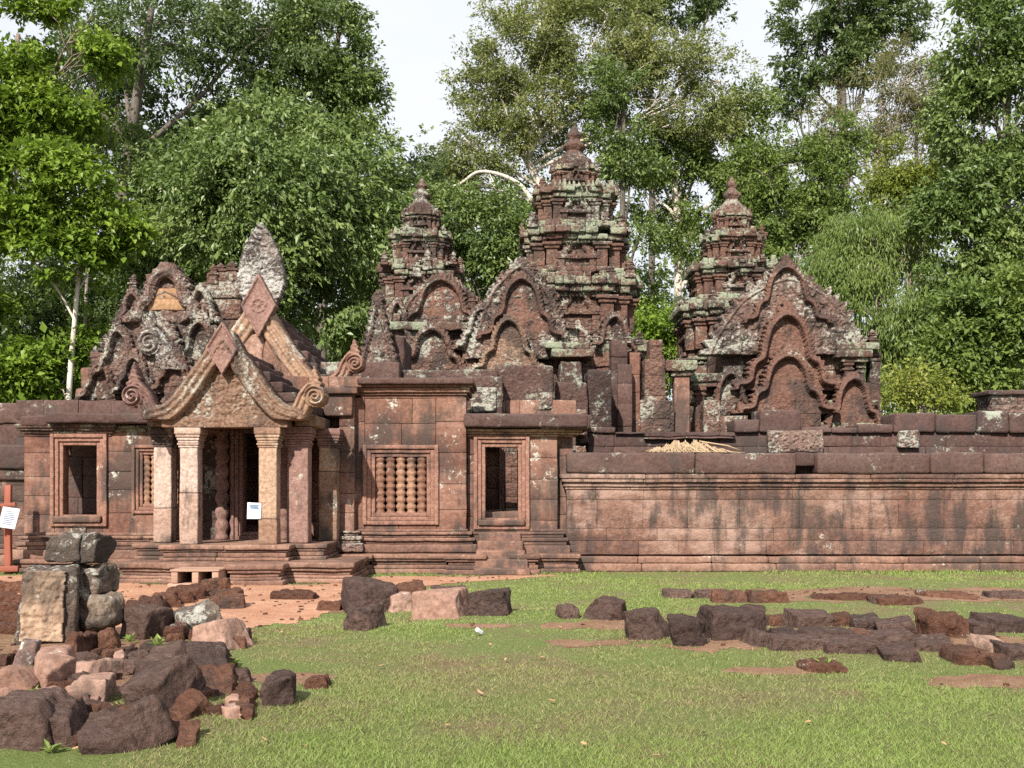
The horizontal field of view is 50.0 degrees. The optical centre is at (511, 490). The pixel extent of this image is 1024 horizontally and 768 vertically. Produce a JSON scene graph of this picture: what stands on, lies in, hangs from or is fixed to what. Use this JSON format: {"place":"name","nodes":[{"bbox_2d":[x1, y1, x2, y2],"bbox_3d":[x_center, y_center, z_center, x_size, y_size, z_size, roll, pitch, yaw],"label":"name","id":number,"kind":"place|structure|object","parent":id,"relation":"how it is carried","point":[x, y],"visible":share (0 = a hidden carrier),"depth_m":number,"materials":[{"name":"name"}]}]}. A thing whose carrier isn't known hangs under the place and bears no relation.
{"place":"outdoors","nodes":[
{"label":"outdoors","id":0,"kind":"place"},
{"bbox_2d":[0,575,558,633],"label":"path","id":1,"kind":"structure","parent":0,"point":[253,615],"depth_m":17.01,"materials":[{"name":"soil"}]},
{"bbox_2d":[167,567,229,586],"bbox_3d":[-5.379,1.494,18.971,0.900,0.314,0.843,0,0,0],"label":"wooden step","id":2,"kind":"object","parent":1,"relation":"on","point":[181,575],"visible":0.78,"depth_m":18.61,"materials":[{"name":"brown wood"}]},
{"bbox_2d":[0,575,1009,685],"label":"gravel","id":3,"kind":"structure","parent":1,"relation":"on","point":[472,624],"depth_m":15.99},
{"bbox_2d":[370,178,464,510],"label":"temple tower","id":4,"kind":"structure","parent":0,"point":[421,231],"depth_m":33.67,"materials":[{"name":"stone"}]},
{"bbox_2d":[386,249,482,369],"bbox_3d":[-2.062,-3.217,31.687,3.517,7.008,3.438,0,0,0],"label":"carved shrine","id":5,"kind":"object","parent":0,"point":[427,319],"visible":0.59,"depth_m":30.45,"materials":[{"name":"stone"}]},
{"bbox_2d":[0,566,1023,767],"bbox_3d":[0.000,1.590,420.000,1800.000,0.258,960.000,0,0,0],"label":"ground","id":6,"kind":"structure","parent":0,"point":[11,758],"depth_m":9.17,"materials":[{"name":"plant"}]},
{"bbox_2d":[0,485,19,573],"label":"signboard","id":7,"kind":"object","parent":6,"relation":"on","point":[9,514],"visible":1,"depth_m":21.54,"materials":[{"name":"red paint"}]},
{"bbox_2d":[0,403,25,565],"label":"enclosure wall","id":8,"kind":"structure","parent":6,"relation":"on","point":[12,452],"depth_m":24.20,"materials":[{"name":"stone"}]},
{"bbox_2d":[0,664,38,689],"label":"stone block","id":9,"kind":"object","parent":6,"relation":"on","point":[19,677],"depth_m":7.93,"materials":[{"name":"pink stone"}]},
{"bbox_2d":[12,637,41,665],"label":"stone block","id":10,"kind":"object","parent":6,"relation":"on","point":[27,651],"depth_m":9.77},
{"bbox_2d":[0,687,88,751],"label":"stone block","id":11,"kind":"object","parent":6,"relation":"on","point":[25,715],"depth_m":6.90,"materials":[{"name":"stone"}]},
{"bbox_2d":[33,652,76,687],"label":"stone block","id":12,"kind":"object","parent":6,"relation":"on","point":[57,667],"depth_m":8.14,"materials":[{"name":"pink stone"}]},
{"bbox_2d":[35,644,77,661],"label":"stone block","id":13,"kind":"object","parent":6,"relation":"on","point":[67,649],"depth_m":9.18,"materials":[{"name":"pink stone"}]},
{"bbox_2d":[0,230,123,392],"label":"tree","id":14,"kind":"object","parent":6,"relation":"on","point":[47,311],"visible":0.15,"depth_m":39.13,"materials":[{"name":"green plant"}]},
{"bbox_2d":[49,697,88,747],"bbox_3d":[-2.927,1.538,7.212,0.283,0.293,0.610,0,0,-10],"label":"stone block","id":15,"kind":"object","parent":6,"relation":"on","point":[68,719],"depth_m":7.03,"materials":[{"name":"stone"}]},
{"bbox_2d":[0,0,141,188],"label":"tree","id":16,"kind":"object","parent":6,"relation":"on","point":[34,100],"visible":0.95,"depth_m":35.57,"materials":[{"name":"green plant"}]},
{"bbox_2d":[0,129,166,402],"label":"tree","id":17,"kind":"object","parent":6,"relation":"on","point":[42,217],"visible":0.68,"depth_m":32.50,"materials":[{"name":"green plant"}]},
{"bbox_2d":[68,672,115,700],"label":"stone block","id":18,"kind":"object","parent":6,"relation":"on","point":[102,685],"depth_m":7.75,"materials":[{"name":"pink stone"}]},
{"bbox_2d":[76,659,125,675],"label":"stone block","id":19,"kind":"object","parent":6,"relation":"on","point":[99,666],"depth_m":8.71,"materials":[{"name":"pink stone"}]},
{"bbox_2d":[76,710,137,754],"bbox_3d":[-2.525,1.593,7.005,0.408,0.362,0.459,0,0,-5],"label":"stone block","id":20,"kind":"object","parent":6,"relation":"on","point":[97,735],"depth_m":6.84,"materials":[{"name":"stone"}]},
{"bbox_2d":[97,627,120,650],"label":"stone block","id":21,"kind":"object","parent":6,"relation":"on","point":[108,638],"depth_m":10.48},
{"bbox_2d":[52,26,166,337],"bbox_3d":[-14.096,-7.171,37.993,5.231,17.849,2.708,0,0,0],"label":"tree","id":22,"kind":"object","parent":6,"relation":"on","point":[131,128],"visible":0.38,"depth_m":37.84,"materials":[{"name":"green plant"}]},
{"bbox_2d":[109,693,177,751],"bbox_3d":[-2.369,1.540,7.091,0.298,0.442,0.459,0,0,41],"label":"stone block","id":23,"kind":"object","parent":6,"relation":"on","point":[147,721],"depth_m":7.01,"materials":[{"name":"stone"}]},
{"bbox_2d":[119,603,173,639],"bbox_3d":[-4.064,1.501,12.240,0.415,0.464,0.501,0,0,26],"label":"stone block","id":24,"kind":"object","parent":6,"relation":"on","point":[144,621],"depth_m":12.06,"materials":[{"name":"stone"}]},
{"bbox_2d":[75,261,242,401],"bbox_3d":[-8.234,-2.281,26.890,4.102,6.392,3.912,0,0,0],"label":"ruined gatehouse","id":25,"kind":"object","parent":6,"relation":"on","point":[168,319],"visible":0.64,"depth_m":25.52,"materials":[{"name":"red stone"}]},
{"bbox_2d":[119,654,205,708],"bbox_3d":[-2.540,1.436,7.923,0.518,0.510,0.558,0,0,29],"label":"stone block","id":26,"kind":"object","parent":6,"relation":"on","point":[168,681],"depth_m":7.76,"materials":[{"name":"stone"}]},
{"bbox_2d":[142,639,185,660],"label":"stone block","id":27,"kind":"object","parent":6,"relation":"on","point":[170,649],"depth_m":9.83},
{"bbox_2d":[174,719,200,748],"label":"stone block","id":28,"kind":"object","parent":6,"relation":"on","point":[188,732],"depth_m":7.19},
{"bbox_2d":[169,688,212,722],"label":"stone block","id":29,"kind":"object","parent":6,"relation":"on","point":[190,703],"depth_m":7.73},
{"bbox_2d":[39,0,350,335],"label":"tree","id":30,"kind":"object","parent":6,"relation":"on","point":[224,26],"visible":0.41,"depth_m":47.42,"materials":[{"name":"green plant"}]},
{"bbox_2d":[172,599,222,629],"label":"stone block","id":31,"kind":"object","parent":6,"relation":"on","point":[205,610],"depth_m":12.35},
{"bbox_2d":[183,641,229,665],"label":"stone block","id":32,"kind":"object","parent":6,"relation":"on","point":[202,653],"depth_m":9.64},
{"bbox_2d":[201,663,238,695],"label":"stone block","id":33,"kind":"object","parent":6,"relation":"on","point":[219,677],"depth_m":8.56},
{"bbox_2d":[192,617,253,650],"bbox_3d":[-2.990,1.513,11.254,0.524,0.422,0.498,0,0,23],"label":"stone block","id":34,"kind":"object","parent":6,"relation":"on","point":[226,630],"depth_m":11.09,"materials":[{"name":"pink stone"}]},
{"bbox_2d":[209,593,245,608],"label":"stone block","id":35,"kind":"object","parent":6,"relation":"on","point":[229,601],"depth_m":15.32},
{"bbox_2d":[97,75,418,361],"bbox_3d":[-8.598,-6.321,37.017,11.614,16.159,7.586,0,0,0],"label":"tree","id":36,"kind":"object","parent":6,"relation":"on","point":[213,188],"visible":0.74,"depth_m":36.37,"materials":[{"name":"green plant"}]},
{"bbox_2d":[260,669,295,705],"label":"stone block","id":37,"kind":"object","parent":6,"relation":"on","point":[278,687],"depth_m":8.24,"materials":[{"name":"stone"}]},
{"bbox_2d":[270,588,319,599],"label":"stone block","id":38,"kind":"object","parent":6,"relation":"on","point":[295,594],"depth_m":16.41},
{"bbox_2d":[12,222,612,584],"bbox_3d":[-4.314,-2.050,23.088,13.354,7.428,8.266,0,0,0],"label":"temple gateway","id":39,"kind":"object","parent":6,"relation":"on","point":[290,426],"visible":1,"depth_m":22.15,"materials":[{"name":"red stone"}]},
{"bbox_2d":[50,434,108,525],"bbox_3d":[-8.829,-0.213,22.591,1.162,1.894,0.628,0,0,0],"label":"window frame","id":40,"kind":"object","parent":39,"relation":"in","point":[59,443],"depth_m":22.37,"materials":[{"name":"red stone"}]},
{"bbox_2d":[131,445,179,513],"bbox_3d":[-7.164,-0.228,22.494,1.180,1.405,0.317,0,0,0],"label":"window","id":41,"kind":"structure","parent":39,"relation":"in","point":[141,455],"depth_m":22.43,"materials":[{"name":"red stone"}]},
{"bbox_2d":[230,428,258,539],"bbox_3d":[-5.183,-0.162,22.440,1.060,2.499,0.507,0,0,0],"label":"doorway","id":42,"kind":"structure","parent":39,"relation":"in","point":[238,437],"depth_m":22.26,"materials":[{"name":"stone"}]},
{"bbox_2d":[362,445,438,524],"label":"window","id":43,"kind":"structure","parent":39,"relation":"in","point":[407,479],"depth_m":22.18,"materials":[{"name":"red stone"}]},
{"bbox_2d":[473,435,529,529],"bbox_3d":[-0.212,-0.163,22.591,1.146,1.928,0.625,0,0,0],"label":"doorway","id":44,"kind":"structure","parent":39,"relation":"in","point":[522,442],"depth_m":22.37,"materials":[{"name":"red stone"}]},
{"bbox_2d":[220,0,414,359],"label":"tree","id":45,"kind":"object","parent":6,"relation":"on","point":[344,85],"visible":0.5,"depth_m":49.09,"materials":[{"name":"green plant"}]},
{"bbox_2d":[343,602,386,630],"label":"stone block","id":46,"kind":"object","parent":6,"relation":"on","point":[368,617],"depth_m":12.84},
{"bbox_2d":[340,576,398,612],"bbox_3d":[-1.951,1.419,14.858,0.716,0.526,0.937,0,0,-15],"label":"stone block","id":47,"kind":"object","parent":6,"relation":"on","point":[357,591],"depth_m":14.48,"materials":[{"name":"stone"}]},
{"bbox_2d":[280,142,498,361],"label":"tree","id":48,"kind":"object","parent":6,"relation":"on","point":[438,176],"visible":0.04,"depth_m":54.40,"materials":[{"name":"green plant"}]},
{"bbox_2d":[388,591,412,612],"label":"stone block","id":49,"kind":"object","parent":6,"relation":"on","point":[401,600],"depth_m":14.47,"materials":[{"name":"pink stone"}]},
{"bbox_2d":[330,158,534,354],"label":"tree","id":50,"kind":"object","parent":6,"relation":"on","point":[490,259],"visible":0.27,"depth_m":51.04,"materials":[{"name":"green plant"}]},
{"bbox_2d":[412,587,467,619],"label":"stone block","id":51,"kind":"object","parent":6,"relation":"on","point":[445,603],"depth_m":13.94,"materials":[{"name":"pink stone"}]},
{"bbox_2d":[405,143,531,231],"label":"tree","id":52,"kind":"object","parent":6,"relation":"on","point":[478,160],"visible":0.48,"depth_m":58.24,"materials":[{"name":"green plant"}]},
{"bbox_2d":[463,587,512,615],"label":"stone block","id":53,"kind":"object","parent":6,"relation":"on","point":[492,602],"depth_m":14.06,"materials":[{"name":"stone"}]},
{"bbox_2d":[0,36,1017,415],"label":"woods","id":54,"kind":"object","parent":6,"relation":"on","point":[664,280],"depth_m":83.85,"materials":[{"name":"green plant"}]},
{"bbox_2d":[452,257,646,508],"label":"temple hall","id":55,"kind":"structure","parent":6,"relation":"on","point":[515,317],"depth_m":30.01,"materials":[{"name":"stone"}]},
{"bbox_2d":[519,125,648,343],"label":"temple tower","id":56,"kind":"structure","parent":6,"relation":"on","point":[574,245],"depth_m":33.10,"materials":[{"name":"stone"}]},
{"bbox_2d":[416,0,770,214],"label":"tree","id":57,"kind":"object","parent":6,"relation":"on","point":[550,53],"visible":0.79,"depth_m":59.29,"materials":[{"name":"green plant"}]},
{"bbox_2d":[583,595,626,619],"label":"stone block","id":58,"kind":"object","parent":6,"relation":"on","point":[603,607],"depth_m":13.57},
{"bbox_2d":[609,340,631,431],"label":"broken pier","id":59,"kind":"structure","parent":6,"relation":"on","point":[620,368],"depth_m":27.07,"materials":[{"name":"stone"}]},
{"bbox_2d":[563,46,685,260],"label":"tree","id":60,"kind":"object","parent":6,"relation":"on","point":[621,148],"visible":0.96,"depth_m":57.57,"materials":[{"name":"green plant"}]},
{"bbox_2d":[611,352,639,431],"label":"broken pier","id":61,"kind":"structure","parent":6,"relation":"on","point":[633,358],"depth_m":27.56,"materials":[{"name":"red stone"}]},
{"bbox_2d":[622,607,669,639],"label":"stone block","id":62,"kind":"object","parent":6,"relation":"on","point":[646,623],"depth_m":11.49,"materials":[{"name":"stone"}]},
{"bbox_2d":[577,0,737,299],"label":"tree","id":63,"kind":"object","parent":6,"relation":"on","point":[705,8],"visible":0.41,"depth_m":81.69,"materials":[{"name":"green plant"}]},
{"bbox_2d":[632,292,687,396],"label":"tree","id":64,"kind":"object","parent":6,"relation":"on","point":[654,324],"visible":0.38,"depth_m":45.73,"materials":[{"name":"green plant"}]},
{"bbox_2d":[665,360,697,431],"bbox_3d":[4.252,-1.578,27.800,0.812,3.443,0.725,0,0,0],"label":"stone post","id":65,"kind":"object","parent":6,"relation":"on","point":[680,372],"visible":0.67,"depth_m":27.60,"materials":[{"name":"red stone"}]},
{"bbox_2d":[666,613,709,646],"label":"stone block","id":66,"kind":"object","parent":6,"relation":"on","point":[686,630],"depth_m":10.93,"materials":[{"name":"stone"}]},
{"bbox_2d":[593,72,807,359],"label":"tree","id":67,"kind":"object","parent":6,"relation":"on","point":[691,162],"visible":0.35,"depth_m":61.48,"materials":[{"name":"green plant"}]},
{"bbox_2d":[710,589,747,602],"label":"stone block","id":68,"kind":"object","parent":6,"relation":"on","point":[726,596],"depth_m":15.67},
{"bbox_2d":[696,604,766,640],"bbox_3d":[2.320,1.417,11.570,0.655,0.403,0.717,0,0,-6],"label":"stone block","id":69,"kind":"object","parent":6,"relation":"on","point":[722,622],"depth_m":11.26,"materials":[{"name":"stone"}]},
{"bbox_2d":[739,627,778,646],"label":"stone block","id":70,"kind":"object","parent":6,"relation":"on","point":[754,637],"depth_m":10.91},
{"bbox_2d":[745,589,789,602],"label":"stone block","id":71,"kind":"object","parent":6,"relation":"on","point":[767,596],"depth_m":15.53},
{"bbox_2d":[689,254,881,431],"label":"temple library","id":72,"kind":"structure","parent":6,"relation":"on","point":[785,334],"depth_m":28.57,"materials":[{"name":"stone"}]},
{"bbox_2d":[559,452,1023,571],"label":"enclosure wall","id":73,"kind":"structure","parent":6,"relation":"on","point":[759,512],"depth_m":22.39,"materials":[{"name":"stone"}]},
{"bbox_2d":[637,439,741,453],"bbox_3d":[3.631,-0.919,22.805,2.288,0.300,0.997,0,0,0],"label":"straw heap","id":74,"kind":"object","parent":73,"relation":"on","point":[695,446],"visible":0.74,"depth_m":22.57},
{"bbox_2d":[705,103,886,309],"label":"tree","id":75,"kind":"object","parent":6,"relation":"on","point":[807,199],"visible":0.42,"depth_m":56.21,"materials":[{"name":"green plant"}]},
{"bbox_2d":[765,633,828,651],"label":"stone block","id":76,"kind":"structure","parent":6,"relation":"on","point":[787,642],"depth_m":10.68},
{"bbox_2d":[586,410,1023,482],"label":"enclosure wall","id":77,"kind":"structure","parent":6,"relation":"on","point":[783,431],"depth_m":25.58,"materials":[{"name":"stone"}]},
{"bbox_2d":[781,608,833,627],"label":"stone block","id":78,"kind":"object","parent":6,"relation":"on","point":[795,618],"depth_m":12.56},
{"bbox_2d":[796,657,849,672],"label":"stone block","id":79,"kind":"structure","parent":6,"relation":"on","point":[811,664],"depth_m":9.88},
{"bbox_2d":[797,626,854,635],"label":"stone block","id":80,"kind":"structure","parent":6,"relation":"on","point":[821,630],"depth_m":11.20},
{"bbox_2d":[809,592,867,600],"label":"stone block","id":81,"kind":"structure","parent":6,"relation":"on","point":[849,596],"depth_m":15.78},
{"bbox_2d":[819,633,881,653],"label":"stone block","id":82,"kind":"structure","parent":6,"relation":"on","point":[861,643],"depth_m":10.54,"materials":[{"name":"stone"}]},
{"bbox_2d":[762,0,949,219],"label":"tree","id":83,"kind":"object","parent":6,"relation":"on","point":[867,23],"visible":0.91,"depth_m":69.33,"materials":[{"name":"green plant"}]},
{"bbox_2d":[849,612,879,629],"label":"stone block","id":84,"kind":"object","parent":6,"relation":"on","point":[865,621],"depth_m":12.09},
{"bbox_2d":[774,25,978,316],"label":"tree","id":85,"kind":"object","parent":6,"relation":"on","point":[907,97],"visible":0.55,"depth_m":59.75,"materials":[{"name":"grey plant"}]},
{"bbox_2d":[792,187,961,415],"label":"tree","id":86,"kind":"object","parent":6,"relation":"on","point":[864,277],"visible":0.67,"depth_m":41.38,"materials":[{"name":"green plant"}]},
{"bbox_2d":[868,626,914,645],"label":"stone block","id":87,"kind":"object","parent":6,"relation":"on","point":[900,634],"depth_m":10.85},
{"bbox_2d":[866,593,923,605],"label":"stone block","id":88,"kind":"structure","parent":6,"relation":"on","point":[891,599],"depth_m":15.27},
{"bbox_2d":[873,615,918,635],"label":"stone block","id":89,"kind":"object","parent":6,"relation":"on","point":[907,622],"depth_m":11.52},
{"bbox_2d":[876,642,921,662],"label":"stone block","id":90,"kind":"object","parent":6,"relation":"on","point":[900,651],"depth_m":10.24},
{"bbox_2d":[851,117,970,411],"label":"tree","id":91,"kind":"object","parent":6,"relation":"on","point":[901,179],"visible":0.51,"depth_m":46.52,"materials":[{"name":"green plant"}]},
{"bbox_2d":[876,40,958,412],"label":"tree","id":92,"kind":"object","parent":6,"relation":"on","point":[913,132],"visible":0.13,"depth_m":63.96,"materials":[{"name":"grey plant"}]},
{"bbox_2d":[913,607,950,635],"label":"stone block","id":93,"kind":"object","parent":6,"relation":"on","point":[929,621],"depth_m":11.48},
{"bbox_2d":[880,354,985,414],"bbox_3d":[12.329,-1.176,32.958,3.388,5.860,2.503,0,0,0],"label":"bush","id":94,"kind":"object","parent":6,"relation":"on","point":[921,393],"visible":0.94,"depth_m":32.70,"materials":[{"name":"green plant"}]},
{"bbox_2d":[913,633,953,651],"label":"stone block","id":95,"kind":"object","parent":6,"relation":"on","point":[934,642],"depth_m":10.73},
{"bbox_2d":[914,589,977,599],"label":"stone block","id":96,"kind":"object","parent":6,"relation":"on","point":[952,594],"depth_m":16.20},
{"bbox_2d":[939,611,970,637],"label":"stone block","id":97,"kind":"object","parent":6,"relation":"on","point":[958,625],"depth_m":11.45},
{"bbox_2d":[890,0,1023,380],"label":"tree","id":98,"kind":"object","parent":6,"relation":"on","point":[966,197],"visible":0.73,"depth_m":40.22,"materials":[{"name":"green plant"}]},
{"bbox_2d":[891,249,1023,414],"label":"tree","id":99,"kind":"object","parent":6,"relation":"on","point":[985,340],"visible":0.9,"depth_m":36.26,"materials":[{"name":"green plant"}]},
{"bbox_2d":[939,643,988,665],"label":"stone block","id":100,"kind":"object","parent":6,"relation":"on","point":[966,655],"depth_m":10.18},
{"bbox_2d":[966,618,995,636],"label":"stone block","id":101,"kind":"object","parent":6,"relation":"on","point":[980,628],"depth_m":11.50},
{"bbox_2d":[966,633,1003,652],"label":"stone block","id":102,"kind":"object","parent":6,"relation":"on","point":[979,641],"depth_m":10.77,"materials":[{"name":"pink stone"}]},
{"bbox_2d":[968,612,1023,632],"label":"stone block","id":103,"kind":"object","parent":6,"relation":"on","point":[1005,623],"depth_m":12.19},
{"bbox_2d":[970,390,1023,412],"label":"ruined wall","id":104,"kind":"structure","parent":6,"relation":"on","point":[1010,401],"depth_m":27.00,"materials":[{"name":"brown stone"}]},
{"bbox_2d":[979,650,1014,669],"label":"stone block","id":105,"kind":"object","parent":6,"relation":"on","point":[998,661],"depth_m":9.95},
{"bbox_2d":[989,639,1023,660],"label":"stone block","id":106,"kind":"object","parent":6,"relation":"on","point":[1014,651],"depth_m":10.37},
{"bbox_2d":[0,586,1023,692],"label":"bare ground","id":107,"kind":"structure","parent":0,"point":[798,595],"depth_m":11.34,"materials":[{"name":"brown soil"}]},
{"bbox_2d":[14,563,81,644],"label":"stone block","id":108,"kind":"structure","parent":107,"relation":"on","point":[49,611],"depth_m":11.52,"materials":[{"name":"stone"}]},
{"bbox_2d":[44,531,84,562],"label":"stone block","id":109,"kind":"object","parent":108,"relation":"on","point":[64,547],"depth_m":11.78,"materials":[{"name":"stone"}]},
{"bbox_2d":[0,0,1023,413],"label":"sky","id":110,"kind":"structure","parent":0,"point":[416,34],"materials":[{"name":"white"}]},
{"bbox_2d":[639,339,670,431],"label":"broken pier","id":111,"kind":"structure","parent":0,"point":[655,409],"depth_m":27.50,"materials":[{"name":"red stone"}]},
{"bbox_2d":[663,400,747,431],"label":"broken pier","id":112,"kind":"structure","parent":0,"point":[711,420],"depth_m":27.49,"materials":[{"name":"red stone"}]},
{"bbox_2d":[669,176,777,372],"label":"temple tower","id":113,"kind":"structure","parent":0,"point":[733,258],"depth_m":33.53,"materials":[{"name":"stone"}]},
{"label":"stone block","id":114,"kind":"object","parent":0,"visible":0},
{"bbox_2d":[79,591,124,631],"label":"stone block","id":115,"kind":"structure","parent":114,"relation":"on","point":[101,611],"depth_m":11.82,"materials":[{"name":"stone"}]},
{"bbox_2d":[84,563,119,593],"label":"stone block","id":116,"kind":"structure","parent":115,"relation":"on","point":[101,578],"depth_m":11.91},
{"bbox_2d":[74,532,116,563],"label":"stone block","id":117,"kind":"object","parent":116,"relation":"on","point":[97,547],"depth_m":11.84,"materials":[{"name":"stone"}]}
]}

